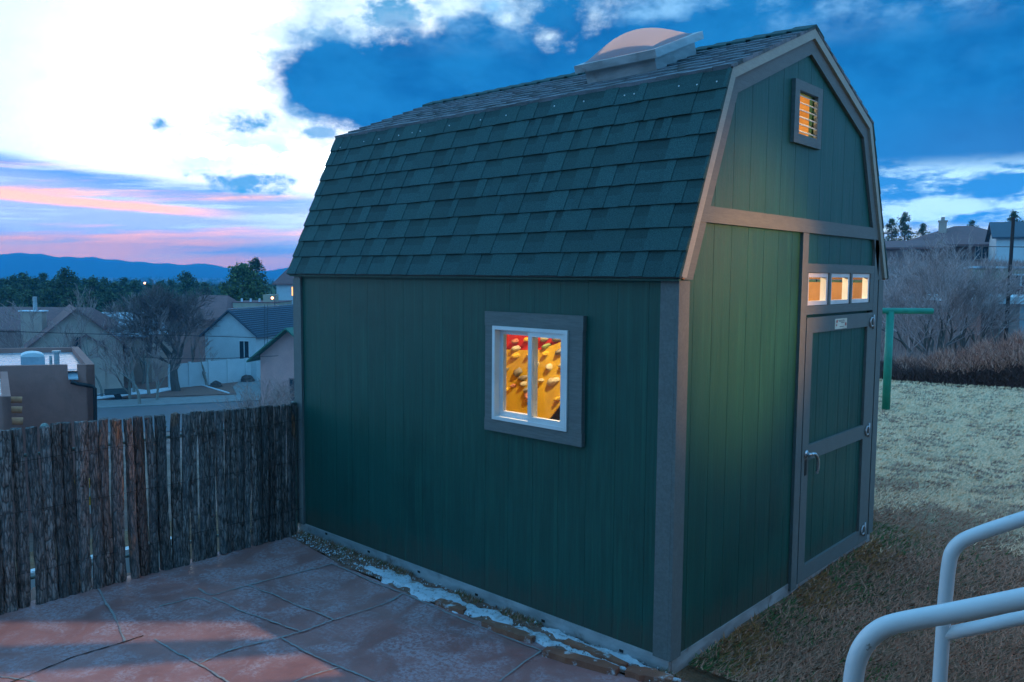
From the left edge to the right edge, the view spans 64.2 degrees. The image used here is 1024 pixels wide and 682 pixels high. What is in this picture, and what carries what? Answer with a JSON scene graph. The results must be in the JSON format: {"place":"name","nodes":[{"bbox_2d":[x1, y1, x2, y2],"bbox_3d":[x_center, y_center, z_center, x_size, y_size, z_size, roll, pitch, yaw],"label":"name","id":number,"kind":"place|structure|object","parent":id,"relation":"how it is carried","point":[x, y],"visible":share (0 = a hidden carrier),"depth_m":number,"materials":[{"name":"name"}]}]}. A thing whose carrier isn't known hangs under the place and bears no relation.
{"place":"outdoors","nodes":[
{"label":"outdoors","id":0,"kind":"place"},
{"bbox_2d":[0,331,277,338],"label":"overhead wire","id":1,"kind":"object","parent":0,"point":[130,334],"visible":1,"depth_m":60.38,"materials":[{"name":"metal"}]},
{"bbox_2d":[0,253,287,277],"bbox_3d":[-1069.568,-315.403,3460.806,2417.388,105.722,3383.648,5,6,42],"label":"mountains","id":2,"kind":"structure","parent":0,"point":[33,265],"depth_m":3324.91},
{"bbox_2d":[106,376,236,398],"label":"dirt yard","id":3,"kind":"structure","parent":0,"point":[196,390],"depth_m":90.85,"materials":[{"name":"soil"}]},
{"bbox_2d":[59,283,102,394],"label":"bare tree","id":4,"kind":"object","parent":3,"relation":"on","point":[96,378],"visible":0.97,"depth_m":84.39,"materials":[{"name":"brown plant"}]},
{"bbox_2d":[97,388,127,399],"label":"utility trailer","id":5,"kind":"object","parent":3,"relation":"on","point":[117,393],"visible":0.83,"depth_m":83.59,"materials":[{"name":"metal"}]},
{"bbox_2d":[105,292,146,391],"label":"bare tree","id":6,"kind":"object","parent":3,"relation":"on","point":[132,377],"visible":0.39,"depth_m":90.46,"materials":[{"name":"brown plant"}]},
{"bbox_2d":[97,387,170,398],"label":"snow patch","id":7,"kind":"object","parent":3,"relation":"on","point":[141,391],"visible":0.38,"depth_m":88.31,"materials":[{"name":"snow"}]},
{"bbox_2d":[100,283,221,390],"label":"bare tree","id":8,"kind":"object","parent":3,"relation":"on","point":[182,308],"visible":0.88,"depth_m":88.35,"materials":[{"name":"brown plant"}]},
{"bbox_2d":[167,358,250,387],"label":"white wall","id":9,"kind":"structure","parent":3,"relation":"on","point":[221,371],"depth_m":95.62,"materials":[{"name":"white paint"}]},
{"bbox_2d":[97,401,260,431],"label":"road","id":10,"kind":"structure","parent":0,"point":[122,413],"depth_m":77.32,"materials":[{"name":"grey asphalt"}]},
{"bbox_2d":[97,394,260,408],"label":"pavement","id":11,"kind":"structure","parent":0,"point":[152,402],"depth_m":82.31,"materials":[{"name":"concrete"}]},
{"bbox_2d":[36,320,114,358],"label":"bare tree","id":12,"kind":"object","parent":11,"relation":"on","point":[72,341],"visible":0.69,"depth_m":80.43,"materials":[{"name":"brown plant"}]},
{"bbox_2d":[92,348,140,403],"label":"bare tree","id":13,"kind":"object","parent":11,"relation":"on","point":[118,357],"visible":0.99,"depth_m":80.14,"materials":[{"name":"brown plant"}]},
{"bbox_2d":[148,343,181,399],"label":"bare tree","id":14,"kind":"object","parent":11,"relation":"on","point":[158,367],"visible":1,"depth_m":83.31,"materials":[{"name":"brown plant"}]},
{"bbox_2d":[233,380,260,394],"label":"driveway","id":15,"kind":"structure","parent":0,"point":[253,387],"depth_m":93.22,"materials":[{"name":"concrete"}]},
{"bbox_2d":[0,537,640,681],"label":"patio","id":16,"kind":"structure","parent":0,"point":[287,609],"depth_m":4.85,"materials":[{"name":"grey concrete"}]},
{"bbox_2d":[481,619,535,643],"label":"stone slab","id":17,"kind":"structure","parent":16,"relation":"on","point":[508,630],"depth_m":4.87,"materials":[{"name":"stone"}]},
{"bbox_2d":[542,646,619,675],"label":"stone slab","id":18,"kind":"structure","parent":16,"relation":"on","point":[585,662],"depth_m":4.50,"materials":[{"name":"brown stone"}]},
{"bbox_2d":[1,277,1018,600],"bbox_3d":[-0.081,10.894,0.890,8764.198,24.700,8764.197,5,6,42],"label":"ground","id":19,"kind":"structure","parent":0,"point":[33,593],"depth_m":46.85,"materials":[{"name":"brown soil"}]},
{"bbox_2d":[0,278,21,306],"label":"pine tree","id":20,"kind":"object","parent":19,"relation":"on","point":[4,281],"visible":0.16,"depth_m":142.24,"materials":[{"name":"green plant"}]},
{"bbox_2d":[0,287,23,306],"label":"pine tree","id":21,"kind":"object","parent":19,"relation":"on","point":[9,292],"visible":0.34,"depth_m":127.45,"materials":[{"name":"green plant"}]},
{"bbox_2d":[5,273,25,305],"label":"pine tree","id":22,"kind":"object","parent":19,"relation":"on","point":[14,280],"visible":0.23,"depth_m":148.74,"materials":[{"name":"green plant"}]},
{"bbox_2d":[0,318,44,347],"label":"bare tree","id":23,"kind":"object","parent":19,"relation":"on","point":[16,338],"visible":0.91,"depth_m":80.79,"materials":[{"name":"brown plant"}]},
{"bbox_2d":[7,271,42,305],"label":"pine tree","id":24,"kind":"object","parent":19,"relation":"on","point":[24,276],"visible":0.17,"depth_m":155.46,"materials":[{"name":"green plant"}]},
{"bbox_2d":[0,301,51,342],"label":"bare tree","id":25,"kind":"object","parent":19,"relation":"on","point":[21,314],"visible":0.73,"depth_m":85.10,"materials":[{"name":"brown plant"}]},
{"bbox_2d":[20,289,40,306],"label":"pine tree","id":26,"kind":"object","parent":19,"relation":"on","point":[28,299],"visible":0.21,"depth_m":124.32,"materials":[{"name":"green plant"}]},
{"bbox_2d":[19,276,46,306],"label":"pine tree","id":27,"kind":"object","parent":19,"relation":"on","point":[34,282],"visible":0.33,"depth_m":152.82,"materials":[{"name":"green plant"}]},
{"bbox_2d":[35,272,52,305],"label":"pine tree","id":28,"kind":"object","parent":19,"relation":"on","point":[42,275],"visible":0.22,"depth_m":163.94,"materials":[{"name":"green plant"}]},
{"bbox_2d":[0,347,96,554],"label":"adobe house","id":29,"kind":"structure","parent":19,"relation":"on","point":[41,385],"depth_m":29.29,"materials":[{"name":"paint"}]},
{"bbox_2d":[37,287,61,306],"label":"pine tree","id":30,"kind":"object","parent":19,"relation":"on","point":[48,296],"visible":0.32,"depth_m":130.15,"materials":[{"name":"green plant"}]},
{"bbox_2d":[38,278,68,306],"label":"pine tree","id":31,"kind":"object","parent":19,"relation":"on","point":[52,284],"visible":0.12,"depth_m":147.57,"materials":[{"name":"green plant"}]},
{"bbox_2d":[0,297,116,347],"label":"long house","id":32,"kind":"structure","parent":19,"relation":"on","point":[46,314],"depth_m":90.44,"materials":[{"name":"brown paint"}]},
{"bbox_2d":[52,266,87,306],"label":"pine tree","id":33,"kind":"object","parent":19,"relation":"on","point":[63,280],"visible":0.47,"depth_m":131.03,"materials":[{"name":"green plant"}]},
{"bbox_2d":[59,291,81,306],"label":"pine tree","id":34,"kind":"object","parent":19,"relation":"on","point":[66,302],"visible":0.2,"depth_m":127.17,"materials":[{"name":"green plant"}]},
{"bbox_2d":[24,304,126,388],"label":"stucco house","id":35,"kind":"structure","parent":19,"relation":"on","point":[63,318],"depth_m":86.33,"materials":[{"name":"beige paint"}]},
{"bbox_2d":[68,334,105,393],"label":"entry porch","id":36,"kind":"object","parent":35,"relation":"attached to","point":[100,374],"visible":0.24,"depth_m":86.91,"materials":[{"name":"beige paint"}]},
{"bbox_2d":[75,278,99,308],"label":"pine tree","id":37,"kind":"object","parent":19,"relation":"on","point":[84,281],"visible":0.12,"depth_m":163.22,"materials":[{"name":"green plant"}]},
{"bbox_2d":[77,289,102,311],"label":"pine tree","id":38,"kind":"object","parent":19,"relation":"on","point":[92,295],"visible":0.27,"depth_m":125.89,"materials":[{"name":"green plant"}]},
{"bbox_2d":[79,275,106,311],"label":"pine tree","id":39,"kind":"object","parent":19,"relation":"on","point":[94,283],"visible":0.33,"depth_m":141.60,"materials":[{"name":"green plant"}]},
{"bbox_2d":[96,277,115,311],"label":"pine tree","id":40,"kind":"object","parent":19,"relation":"on","point":[103,281],"visible":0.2,"depth_m":169.39,"materials":[{"name":"green plant"}]},
{"bbox_2d":[99,291,120,311],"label":"pine tree","id":41,"kind":"object","parent":19,"relation":"on","point":[109,298],"visible":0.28,"depth_m":134.19,"materials":[{"name":"green plant"}]},
{"bbox_2d":[104,280,126,307],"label":"pine tree","id":42,"kind":"object","parent":19,"relation":"on","point":[115,288],"visible":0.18,"depth_m":159.51,"materials":[{"name":"green plant"}]},
{"bbox_2d":[89,333,145,398],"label":"bare tree","id":43,"kind":"object","parent":19,"relation":"on","point":[128,391],"visible":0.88,"depth_m":81.99,"materials":[{"name":"brown plant"}]},
{"bbox_2d":[102,300,133,368],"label":"bare tree","id":44,"kind":"object","parent":19,"relation":"on","point":[113,308],"visible":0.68,"depth_m":87.67,"materials":[{"name":"brown plant"}]},
{"bbox_2d":[115,277,133,303],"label":"pine tree","id":45,"kind":"object","parent":19,"relation":"on","point":[123,281],"visible":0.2,"depth_m":175.32,"materials":[{"name":"green plant"}]},
{"bbox_2d":[103,279,165,383],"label":"bare tree","id":46,"kind":"object","parent":19,"relation":"on","point":[143,371],"visible":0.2,"depth_m":95.34,"materials":[{"name":"brown plant"}]},
{"bbox_2d":[124,278,147,311],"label":"pine tree","id":47,"kind":"object","parent":19,"relation":"on","point":[135,285],"visible":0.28,"depth_m":167.36,"materials":[{"name":"green plant"}]},
{"bbox_2d":[102,312,173,381],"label":"long house","id":48,"kind":"structure","parent":19,"relation":"on","point":[138,374],"depth_m":97.07,"materials":[{"name":"beige paint"}]},
{"bbox_2d":[0,275,276,311],"bbox_3d":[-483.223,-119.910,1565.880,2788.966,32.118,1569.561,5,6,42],"label":"wood","id":49,"kind":"object","parent":19,"relation":"on","point":[214,284],"visible":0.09,"depth_m":582.07,"materials":[{"name":"plant"}]},
{"bbox_2d":[0,401,300,614],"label":"pole fence","id":50,"kind":"object","parent":19,"relation":"on","point":[260,458],"visible":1,"depth_m":5.71,"materials":[{"name":"brown wood"}]},
{"bbox_2d":[129,304,173,394],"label":"bare tree","id":51,"kind":"object","parent":19,"relation":"on","point":[148,362],"visible":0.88,"depth_m":87.36,"materials":[{"name":"brown plant"}]},
{"bbox_2d":[163,279,176,302],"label":"pine tree","id":52,"kind":"object","parent":19,"relation":"on","point":[171,283],"visible":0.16,"depth_m":188.51,"materials":[{"name":"green plant"}]},
{"bbox_2d":[169,271,197,302],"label":"pine tree","id":53,"kind":"object","parent":19,"relation":"on","point":[187,281],"visible":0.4,"depth_m":166.13,"materials":[{"name":"green plant"}]},
{"bbox_2d":[171,305,208,362],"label":"bare tree","id":54,"kind":"object","parent":19,"relation":"on","point":[195,346],"visible":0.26,"depth_m":104.03,"materials":[{"name":"brown plant"}]},
{"bbox_2d":[175,295,235,362],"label":"brown house","id":55,"kind":"structure","parent":19,"relation":"on","point":[221,305],"depth_m":117.47,"materials":[{"name":"paint"}]},
{"bbox_2d":[194,331,216,385],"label":"bare tree","id":56,"kind":"object","parent":19,"relation":"on","point":[201,361],"visible":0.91,"depth_m":94.28,"materials":[{"name":"brown plant"}]},
{"bbox_2d":[143,356,269,358],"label":"overhead wire","id":57,"kind":"object","parent":19,"relation":"on","point":[210,358],"visible":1,"depth_m":68.87,"materials":[{"name":"metal"}]},
{"bbox_2d":[195,282,218,294],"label":"pine tree","id":58,"kind":"object","parent":19,"relation":"on","point":[205,285],"visible":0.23,"depth_m":177.39,"materials":[{"name":"green plant"}]},
{"bbox_2d":[179,387,293,481],"bbox_3d":[-10.559,4.295,34.812,5.294,5.038,6.124,5,6,42],"label":"bare shrub","id":59,"kind":"object","parent":19,"relation":"on","point":[280,403],"visible":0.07,"depth_m":34.72,"materials":[{"name":"brown plant"}]},
{"bbox_2d":[180,378,293,458],"bbox_3d":[-14.426,4.624,43.743,5.031,5.250,7.049,3,5,25],"label":"bare shrub","id":60,"kind":"object","parent":19,"relation":"on","point":[249,399],"visible":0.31,"depth_m":44.58,"materials":[{"name":"brown plant"}]},
{"bbox_2d":[214,261,268,300],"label":"evergreen tree","id":61,"kind":"object","parent":19,"relation":"on","point":[244,272],"visible":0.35,"depth_m":126.68,"materials":[{"name":"green plant"}]},
{"bbox_2d":[199,304,292,380],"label":"tiled house","id":62,"kind":"structure","parent":19,"relation":"on","point":[236,324],"depth_m":99.82,"materials":[{"name":"paint"}]},
{"bbox_2d":[239,340,249,358],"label":"window","id":63,"kind":"structure","parent":62,"relation":"in","point":[244,346],"depth_m":99.13,"materials":[{"name":"glass"}]},
{"bbox_2d":[237,257,271,300],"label":"pine tree","id":64,"kind":"object","parent":19,"relation":"on","point":[256,264],"visible":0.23,"depth_m":151.91,"materials":[{"name":"green plant"}]},
{"bbox_2d":[222,385,292,447],"bbox_3d":[-8.556,4.118,32.505,4.636,5.084,5.806,5,6,42],"label":"bare shrub","id":65,"kind":"object","parent":19,"relation":"on","point":[273,403],"visible":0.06,"depth_m":32.33,"materials":[{"name":"brown plant"}]},
{"bbox_2d":[223,371,292,421],"bbox_3d":[-12.404,4.389,42.875,4.039,5.415,6.535,1,5,1],"label":"bare shrub","id":66,"kind":"object","parent":19,"relation":"on","point":[272,391],"visible":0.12,"depth_m":41.94,"materials":[{"name":"brown plant"}]},
{"bbox_2d":[232,294,291,308],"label":"house","id":67,"kind":"structure","parent":19,"relation":"on","point":[266,300],"depth_m":118.42,"materials":[{"name":"beige paint"}]},
{"bbox_2d":[264,304,267,344],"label":"antenna mast","id":68,"kind":"object","parent":19,"relation":"on","point":[264,323],"visible":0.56,"depth_m":90.12,"materials":[{"name":"metal"}]},
{"bbox_2d":[246,327,293,405],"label":"green roofed house","id":69,"kind":"structure","parent":19,"relation":"on","point":[279,351],"depth_m":76.04,"materials":[{"name":"pink paint"}]},
{"bbox_2d":[266,377,293,420],"bbox_3d":[-9.798,4.223,38.798,4.847,5.496,5.539,2,5,16],"label":"bare shrub","id":70,"kind":"object","parent":19,"relation":"on","point":[289,397],"visible":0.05,"depth_m":38.72,"materials":[{"name":"brown plant"}]},
{"bbox_2d":[272,269,293,303],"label":"tall house","id":71,"kind":"structure","parent":19,"relation":"on","point":[283,282],"depth_m":127.47,"materials":[{"name":"paint"}]},
{"bbox_2d":[884,219,902,240],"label":"pine tree","id":72,"kind":"object","parent":19,"relation":"on","point":[892,230],"visible":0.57,"depth_m":126.08,"materials":[{"name":"green plant"}]},
{"bbox_2d":[895,212,916,240],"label":"pine tree","id":73,"kind":"object","parent":19,"relation":"on","point":[904,219],"visible":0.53,"depth_m":125.18,"materials":[{"name":"green plant"}]},
{"bbox_2d":[883,248,941,319],"bbox_3d":[20.911,-2.767,43.445,5.140,4.346,2.563,1,5,1],"label":"bare tree","id":74,"kind":"object","parent":19,"relation":"on","point":[894,261],"visible":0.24,"depth_m":42.72,"materials":[{"name":"brown plant"}]},
{"bbox_2d":[885,240,952,263],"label":"hillside house","id":75,"kind":"structure","parent":19,"relation":"on","point":[893,247],"depth_m":89.92,"materials":[{"name":"grey paint"}]},
{"bbox_2d":[914,222,930,236],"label":"pine tree","id":76,"kind":"object","parent":19,"relation":"on","point":[922,229],"visible":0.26,"depth_m":119.69,"materials":[{"name":"green plant"}]},
{"bbox_2d":[883,250,982,328],"bbox_3d":[19.868,-2.224,39.446,6.093,4.587,2.910,5,6,42],"label":"bare tree","id":77,"kind":"object","parent":19,"relation":"on","point":[915,277],"visible":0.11,"depth_m":40.36,"materials":[{"name":"brown plant"}]},
{"bbox_2d":[907,217,988,262],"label":"hillside house","id":78,"kind":"structure","parent":19,"relation":"on","point":[964,232],"depth_m":94.08,"materials":[{"name":"grey paint"}]},
{"bbox_2d":[974,247,988,259],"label":"window","id":79,"kind":"structure","parent":78,"relation":"in","point":[984,249],"depth_m":91.95,"materials":[{"name":"beige paint"}]},
{"bbox_2d":[880,258,1023,361],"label":"slope brush","id":80,"kind":"object","parent":19,"relation":"on","point":[899,348],"visible":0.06,"depth_m":38.19,"materials":[{"name":"brown plant"}]},
{"bbox_2d":[882,234,1022,356],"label":"bare tree","id":81,"kind":"object","parent":19,"relation":"on","point":[921,295],"visible":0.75,"depth_m":30.01,"materials":[{"name":"brown plant"}]},
{"bbox_2d":[883,249,1023,353],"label":"bare tree","id":82,"kind":"object","parent":19,"relation":"on","point":[951,330],"visible":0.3,"depth_m":32.75,"materials":[{"name":"brown plant"}]},
{"bbox_2d":[913,227,1023,351],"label":"bare tree","id":83,"kind":"object","parent":19,"relation":"on","point":[988,278],"visible":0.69,"depth_m":30.35,"materials":[{"name":"brown plant"}]},
{"bbox_2d":[926,294,1023,351],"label":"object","id":84,"kind":"structure","parent":19,"relation":"on","point":[982,321],"depth_m":35.98,"materials":[{"name":"plant"}]},
{"bbox_2d":[940,249,1023,356],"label":"bare tree","id":85,"kind":"object","parent":19,"relation":"on","point":[973,337],"visible":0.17,"depth_m":34.21,"materials":[{"name":"brown plant"}]},
{"bbox_2d":[964,266,1023,281],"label":"flat house","id":86,"kind":"structure","parent":19,"relation":"on","point":[985,269],"depth_m":55.65,"materials":[{"name":"beige paint"}]},
{"bbox_2d":[985,221,1023,264],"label":"hillside house","id":87,"kind":"structure","parent":19,"relation":"on","point":[998,233],"depth_m":83.00,"materials":[{"name":"stone"}]},
{"bbox_2d":[991,274,1023,294],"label":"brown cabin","id":88,"kind":"object","parent":19,"relation":"on","point":[998,285],"visible":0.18,"depth_m":44.43,"materials":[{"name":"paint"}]},
{"bbox_2d":[1004,217,1014,343],"bbox_3d":[20.765,-2.045,34.129,0.192,6.226,0.168,5,6,42],"label":"utility pole","id":89,"kind":"object","parent":19,"relation":"on","point":[1011,252],"visible":0.41,"depth_m":33.98,"materials":[{"name":"brown wood"}]},
{"bbox_2d":[1007,209,1021,221],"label":"pine tree","id":90,"kind":"object","parent":19,"relation":"on","point":[1013,213],"visible":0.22,"depth_m":108.14,"materials":[{"name":"green plant"}]},
{"bbox_2d":[0,0,1023,270],"label":"sky","id":91,"kind":"structure","parent":0,"point":[179,132],"materials":[{"name":"blue"}]},
{"bbox_2d":[15,381,1023,681],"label":"lawn","id":92,"kind":"structure","parent":0,"point":[689,673],"depth_m":6.84,"materials":[{"name":"plant"}]},
{"bbox_2d":[290,532,687,681],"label":"gravel","id":93,"kind":"structure","parent":92,"relation":"on","point":[323,549],"depth_m":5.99,"materials":[{"name":"gravel"}]},
{"bbox_2d":[435,598,466,614],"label":"stone slab","id":94,"kind":"structure","parent":93,"relation":"on","point":[451,605],"depth_m":5.23,"materials":[{"name":"stone"}]},
{"bbox_2d":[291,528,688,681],"bbox_3d":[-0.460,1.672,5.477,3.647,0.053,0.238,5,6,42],"label":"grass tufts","id":95,"kind":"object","parent":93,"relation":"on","point":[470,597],"visible":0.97,"depth_m":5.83,"materials":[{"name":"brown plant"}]},
{"bbox_2d":[365,566,680,681],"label":"snow strip","id":96,"kind":"object","parent":93,"relation":"on","point":[424,592],"visible":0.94,"depth_m":5.15,"materials":[{"name":"white snow"}]},
{"bbox_2d":[625,666,673,681],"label":"stone slab","id":97,"kind":"structure","parent":93,"relation":"on","point":[641,674],"depth_m":4.34,"materials":[{"name":"stone"}]},
{"bbox_2d":[286,24,888,673],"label":"garden shed","id":98,"kind":"structure","parent":92,"relation":"on","point":[674,240],"depth_m":5.16,"materials":[{"name":"green paint"}]},
{"bbox_2d":[506,334,560,419],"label":"climbing wall","id":99,"kind":"structure","parent":98,"relation":"on","point":[549,370],"depth_m":8.00,"materials":[{"name":"yellow wood"}]},
{"bbox_2d":[807,273,827,305],"bbox_3d":[2.060,-0.354,5.556,0.042,0.216,0.352,5,6,42],"label":"transom window","id":100,"kind":"structure","parent":98,"relation":"in","point":[823,276],"depth_m":5.65,"materials":[{"name":"white plastic"}]},
{"bbox_2d":[796,312,874,583],"bbox_3d":[2.380,0.719,5.940,0.106,1.817,1.258,5,6,42],"label":"door","id":101,"kind":"structure","parent":98,"relation":"in","point":[835,425],"depth_m":5.93,"materials":[{"name":"green paint"}]},
{"bbox_2d":[830,273,849,303],"bbox_3d":[2.328,-0.375,5.848,0.042,0.216,0.365,5,6,42],"label":"transom window","id":102,"kind":"structure","parent":98,"relation":"in","point":[845,277],"depth_m":5.95,"materials":[{"name":"white plastic"}]},
{"bbox_2d":[852,274,869,302],"bbox_3d":[2.601,-0.398,6.145,0.042,0.216,0.373,5,6,42],"label":"transom window","id":103,"kind":"structure","parent":98,"relation":"in","point":[865,281],"depth_m":6.25,"materials":[{"name":"white plastic"}]},
{"bbox_2d":[564,638,628,667],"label":"stone slab","id":104,"kind":"structure","parent":92,"relation":"on","point":[600,654],"depth_m":4.58,"materials":[{"name":"stone"}]},
{"bbox_2d":[882,308,933,409],"bbox_3d":[6.095,0.314,13.222,1.362,1.702,0.123,0,5,-1],"label":"clothesline post","id":105,"kind":"object","parent":92,"relation":"on","point":[888,353],"visible":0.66,"depth_m":13.15,"materials":[{"name":"green metal"}]},
{"bbox_2d":[843,587,1023,681],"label":"hand rail","id":106,"kind":"object","parent":92,"relation":"on","point":[870,637],"visible":1,"depth_m":1.72,"materials":[{"name":"white metal"}]},
{"bbox_2d":[879,325,1023,389],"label":"hedge","id":107,"kind":"object","parent":92,"relation":"on","point":[1001,363],"visible":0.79,"depth_m":16.59,"materials":[{"name":"brown plant"}]},
{"bbox_2d":[932,511,1023,681],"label":"hand rail","id":108,"kind":"object","parent":92,"relation":"on","point":[957,545],"visible":0.9,"depth_m":2.42,"materials":[{"name":"white metal"}]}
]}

